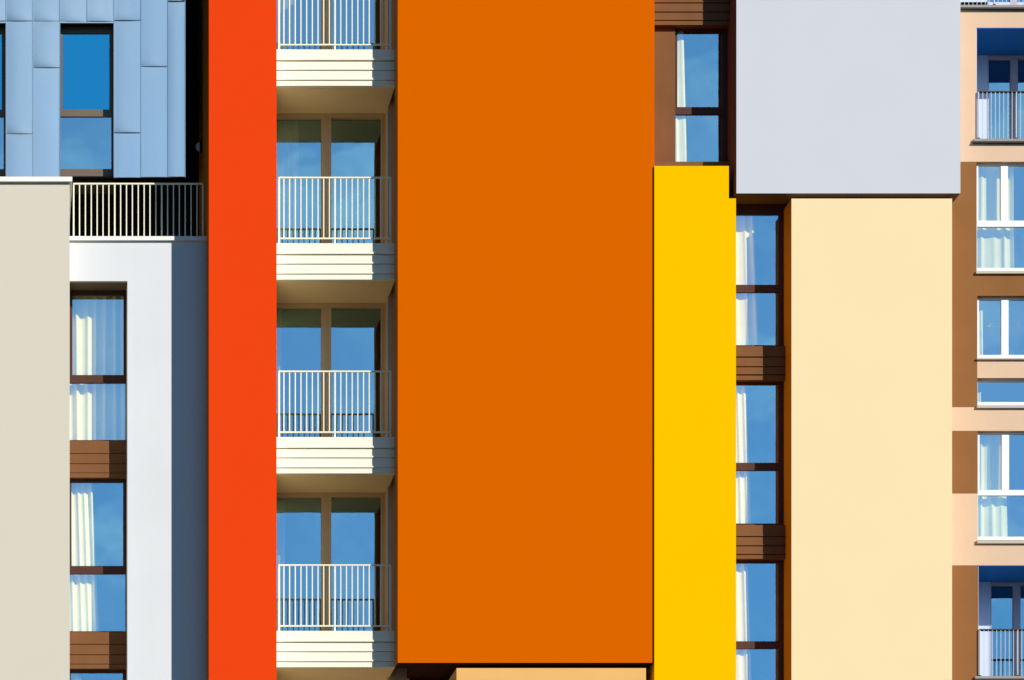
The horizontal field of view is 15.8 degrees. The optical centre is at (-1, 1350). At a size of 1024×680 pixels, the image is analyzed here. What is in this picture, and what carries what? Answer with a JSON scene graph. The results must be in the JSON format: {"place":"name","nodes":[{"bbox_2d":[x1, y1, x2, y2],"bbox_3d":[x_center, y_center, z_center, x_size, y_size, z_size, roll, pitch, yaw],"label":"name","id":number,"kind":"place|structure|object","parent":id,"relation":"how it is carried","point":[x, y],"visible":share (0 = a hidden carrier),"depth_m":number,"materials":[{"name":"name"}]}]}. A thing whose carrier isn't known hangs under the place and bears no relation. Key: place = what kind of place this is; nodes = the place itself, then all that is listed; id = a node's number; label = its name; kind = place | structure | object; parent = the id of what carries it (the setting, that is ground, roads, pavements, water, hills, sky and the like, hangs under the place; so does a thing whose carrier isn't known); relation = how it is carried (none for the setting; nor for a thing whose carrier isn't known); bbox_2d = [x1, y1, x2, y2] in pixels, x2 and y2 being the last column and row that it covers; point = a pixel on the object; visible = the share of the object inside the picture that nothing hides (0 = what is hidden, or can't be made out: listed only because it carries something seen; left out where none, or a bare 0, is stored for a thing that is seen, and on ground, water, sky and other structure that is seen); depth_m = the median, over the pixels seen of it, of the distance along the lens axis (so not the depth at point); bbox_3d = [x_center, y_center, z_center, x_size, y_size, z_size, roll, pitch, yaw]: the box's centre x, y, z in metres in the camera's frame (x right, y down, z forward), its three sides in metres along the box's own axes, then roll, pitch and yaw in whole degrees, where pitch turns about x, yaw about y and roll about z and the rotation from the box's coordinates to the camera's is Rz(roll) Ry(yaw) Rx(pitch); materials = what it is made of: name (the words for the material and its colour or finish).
{"place":"outdoors","nodes":[
{"label":"outdoors","id":0,"kind":"place"},
{"bbox_2d":[70,183,206,679],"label":"white building","id":1,"kind":"structure","parent":0,"point":[146,478],"depth_m":56.20,"materials":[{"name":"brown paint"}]},
{"bbox_2d":[71,676,80,679],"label":"curtain","id":2,"kind":"object","parent":1,"relation":"in","point":[75,677],"visible":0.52,"depth_m":56.83,"materials":[{"name":"beige fabric"}]},
{"bbox_2d":[70,483,98,630],"bbox_3d":[1.250,-12.500,56.824,0.618,2.433,0.067,0,0,0],"label":"curtain","id":3,"kind":"object","parent":1,"relation":"in","point":[83,605],"visible":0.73,"depth_m":56.83,"materials":[{"name":"beige fabric"}]},
{"bbox_2d":[70,296,125,439],"bbox_3d":[1.478,-15.484,56.827,1.075,2.379,0.104,0,0,0],"label":"curtain","id":4,"kind":"object","parent":1,"relation":"in","point":[97,411],"visible":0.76,"depth_m":56.83,"materials":[{"name":"beige fabric"}]},
{"bbox_2d":[70,290,125,440],"bbox_3d":[1.433,-15.543,56.670,1.152,2.539,0.060,0,0,0],"label":"window","id":5,"kind":"structure","parent":1,"relation":"in","point":[74,379],"depth_m":56.65,"materials":[{"name":"brown metal"}]},
{"bbox_2d":[70,479,125,631],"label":"window","id":6,"kind":"structure","parent":1,"relation":"in","point":[109,495],"depth_m":57.90,"materials":[{"name":"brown glass"}]},
{"bbox_2d":[70,670,125,679],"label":"window","id":7,"kind":"structure","parent":1,"relation":"in","point":[85,674],"depth_m":57.19,"materials":[{"name":"blue glass"}]},
{"bbox_2d":[766,199,951,679],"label":"cream building","id":8,"kind":"structure","parent":0,"point":[868,435],"depth_m":55.48,"materials":[{"name":"beige paint"}]},
{"bbox_2d":[736,204,786,679],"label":"window column","id":9,"kind":"structure","parent":8,"relation":"attached to","point":[760,541],"depth_m":56.02,"materials":[{"name":"brown wood"}]},
{"bbox_2d":[736,386,750,522],"bbox_3d":[11.454,-13.948,56.146,0.465,2.211,0.055,0,0,0],"label":"curtain","id":10,"kind":"object","parent":9,"relation":"in","point":[742,499],"visible":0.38,"depth_m":56.15,"materials":[{"name":"beige fabric"}]},
{"bbox_2d":[736,564,750,679],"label":"curtain","id":11,"kind":"object","parent":9,"relation":"in","point":[743,666],"visible":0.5,"depth_m":56.15,"materials":[{"name":"beige fabric"}]},
{"bbox_2d":[736,216,757,344],"bbox_3d":[11.514,-16.660,56.146,0.584,2.072,0.051,0,0,1],"label":"curtain","id":12,"kind":"object","parent":9,"relation":"in","point":[746,321],"visible":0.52,"depth_m":56.15,"materials":[{"name":"beige fabric"}]},
{"bbox_2d":[736,382,783,524],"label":"window","id":13,"kind":"structure","parent":9,"relation":"in","point":[757,393],"depth_m":57.30,"materials":[{"name":"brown glass"}]},
{"bbox_2d":[736,560,783,679],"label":"window","id":14,"kind":"structure","parent":9,"relation":"in","point":[758,570],"depth_m":57.30,"materials":[{"name":"blue glass"}]},
{"bbox_2d":[736,204,786,345],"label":"window","id":15,"kind":"structure","parent":9,"relation":"in","point":[760,288],"depth_m":56.01,"materials":[{"name":"blue glass"}]},
{"bbox_2d":[712,0,959,229],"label":"lilac building","id":16,"kind":"structure","parent":8,"relation":"on","point":[843,99],"depth_m":55.50,"materials":[{"name":"white paint"}]},
{"label":"ground","id":17,"kind":"structure","parent":0,"visible":0},
{"bbox_2d":[0,177,71,679],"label":"beige building","id":18,"kind":"structure","parent":17,"relation":"on","point":[34,428],"depth_m":55.70,"materials":[{"name":"beige paint"}]},
{"bbox_2d":[0,0,198,235],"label":"metal clad building","id":19,"kind":"structure","parent":18,"relation":"on","point":[99,91],"depth_m":57.20,"materials":[{"name":"blue metal"}]},
{"bbox_2d":[0,26,5,175],"bbox_3d":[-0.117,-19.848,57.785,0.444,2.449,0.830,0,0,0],"label":"window","id":20,"kind":"structure","parent":19,"relation":"in","point":[2,28],"depth_m":57.37,"materials":[{"name":"blue glass"}]},
{"bbox_2d":[60,26,113,193],"bbox_3d":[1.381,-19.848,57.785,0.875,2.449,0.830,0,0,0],"label":"window","id":21,"kind":"structure","parent":19,"relation":"in","point":[86,52],"depth_m":57.40,"materials":[{"name":"blue glass"}]},
{"bbox_2d":[199,0,276,679],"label":"red tower","id":22,"kind":"structure","parent":17,"relation":"on","point":[238,104],"depth_m":55.55,"materials":[{"name":"red paint"}]},
{"bbox_2d":[196,140,201,152],"bbox_3d":[3.168,-19.189,57.500,0.104,0.163,0.180,0,0,0],"label":"wall lamp","id":23,"kind":"object","parent":22,"relation":"attached to","point":[199,146],"visible":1,"depth_m":57.44,"materials":[{"name":"black metal"}]},
{"bbox_2d":[277,0,409,679],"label":"balcony building","id":24,"kind":"structure","parent":17,"relation":"on","point":[336,304],"depth_m":57.20,"materials":[{"name":"beige paint"}]},
{"bbox_2d":[277,309,281,436],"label":"sheer curtain","id":25,"kind":"object","parent":24,"relation":"in","point":[279,339],"visible":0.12,"depth_m":57.54,"materials":[{"name":"fabric"}]},
{"bbox_2d":[277,500,284,630],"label":"sheer curtain","id":26,"kind":"object","parent":24,"relation":"in","point":[280,532],"visible":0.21,"depth_m":57.55,"materials":[{"name":"fabric"}]},
{"bbox_2d":[277,0,293,48],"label":"sheer curtain","id":27,"kind":"object","parent":24,"relation":"in","point":[287,23],"visible":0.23,"depth_m":57.55,"materials":[{"name":"fabric"}]},
{"bbox_2d":[277,120,298,242],"bbox_3d":[4.424,-18.662,57.550,0.681,2.144,0.050,0,0,0],"label":"sheer curtain","id":28,"kind":"object","parent":24,"relation":"in","point":[287,148],"visible":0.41,"depth_m":57.55,"materials":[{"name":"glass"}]},
{"bbox_2d":[277,114,384,242],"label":"balcony door","id":29,"kind":"structure","parent":24,"relation":"in","point":[330,145],"depth_m":58.60,"materials":[{"name":"glass"}]},
{"bbox_2d":[277,303,384,436],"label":"balcony door","id":30,"kind":"structure","parent":24,"relation":"in","point":[315,336],"depth_m":58.60,"materials":[{"name":"glass"}]},
{"bbox_2d":[277,493,384,630],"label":"balcony door","id":31,"kind":"structure","parent":24,"relation":"in","point":[321,528],"depth_m":58.60,"materials":[{"name":"blue glass"}]},
{"bbox_2d":[294,0,384,48],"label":"balcony door","id":32,"kind":"structure","parent":24,"relation":"in","point":[309,2],"depth_m":58.60,"materials":[{"name":"glass"}]},
{"bbox_2d":[445,668,645,679],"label":"peach building","id":33,"kind":"structure","parent":17,"relation":"on","point":[549,674],"depth_m":55.57,"materials":[{"name":"orange paint"}]},
{"bbox_2d":[395,0,654,679],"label":"orange building","id":34,"kind":"structure","parent":33,"relation":"on","point":[524,318],"depth_m":55.58,"materials":[{"name":"orange paint"}]},
{"bbox_2d":[646,166,735,679],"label":"yellow building","id":35,"kind":"structure","parent":17,"relation":"on","point":[694,422],"depth_m":55.55,"materials":[{"name":"yellow paint"}]},
{"bbox_2d":[655,0,729,168],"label":"brown window bay","id":36,"kind":"object","parent":35,"relation":"on","point":[703,25],"depth_m":56.11,"materials":[{"name":"paint"}]},
{"bbox_2d":[675,31,686,161],"bbox_3d":[10.584,-19.527,56.250,0.253,2.069,0.023,0,0,0],"label":"curtain","id":37,"kind":"object","parent":36,"relation":"in","point":[680,141],"visible":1,"depth_m":56.25,"materials":[{"name":"beige fabric"}]},
{"bbox_2d":[675,29,727,161],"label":"window","id":38,"kind":"structure","parent":36,"relation":"in","point":[699,44],"depth_m":57.40,"materials":[{"name":"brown glass"}]},
{"bbox_2d":[952,0,1023,679],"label":"brown building","id":39,"kind":"structure","parent":17,"relation":"on","point":[987,608],"depth_m":56.00,"materials":[{"name":"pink paint"}]},
{"bbox_2d":[979,310,982,354],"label":"curtain","id":40,"kind":"object","parent":39,"relation":"in","point":[980,332],"visible":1,"depth_m":56.25,"materials":[{"name":"beige fabric"}]},
{"bbox_2d":[978,435,1007,536],"bbox_3d":[15.462,-13.479,56.267,0.512,1.657,0.057,0,0,0],"label":"curtain","id":41,"kind":"object","parent":39,"relation":"in","point":[992,516],"visible":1,"depth_m":56.27,"materials":[{"name":"beige fabric"}]},
{"bbox_2d":[977,167,1013,267],"bbox_3d":[15.508,-17.674,56.268,0.606,1.637,0.056,0,0,0],"label":"curtain","id":42,"kind":"object","parent":39,"relation":"in","point":[995,247],"visible":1,"depth_m":56.27,"materials":[{"name":"beige fabric"}]},
{"bbox_2d":[976,163,1023,273],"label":"window","id":43,"kind":"structure","parent":39,"relation":"in","point":[1018,223],"depth_m":56.07,"materials":[{"name":"white plastic"}]},
{"bbox_2d":[976,297,1023,359],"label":"window","id":44,"kind":"structure","parent":39,"relation":"in","point":[1003,317],"depth_m":56.97,"materials":[{"name":"white plastic"}]},
{"bbox_2d":[976,379,1023,408],"bbox_3d":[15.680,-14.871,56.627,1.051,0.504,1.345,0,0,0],"label":"window","id":45,"kind":"structure","parent":39,"relation":"in","point":[995,393],"depth_m":56.60,"materials":[{"name":"white plastic"}]},
{"bbox_2d":[977,432,1023,543],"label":"window","id":46,"kind":"structure","parent":39,"relation":"in","point":[1012,447],"depth_m":56.90,"materials":[{"name":"white plastic"}]},
{"bbox_2d":[987,0,1022,4],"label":"loggia door","id":47,"kind":"structure","parent":39,"relation":"in","point":[1012,1],"depth_m":58.30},
{"bbox_2d":[987,56,1023,138],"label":"loggia door","id":48,"kind":"structure","parent":39,"relation":"in","point":[1004,73],"depth_m":58.30,"materials":[{"name":"glass"}]},
{"bbox_2d":[990,582,1023,675],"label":"loggia door","id":49,"kind":"structure","parent":39,"relation":"in","point":[1006,598],"depth_m":58.30,"materials":[{"name":"blue glass"}]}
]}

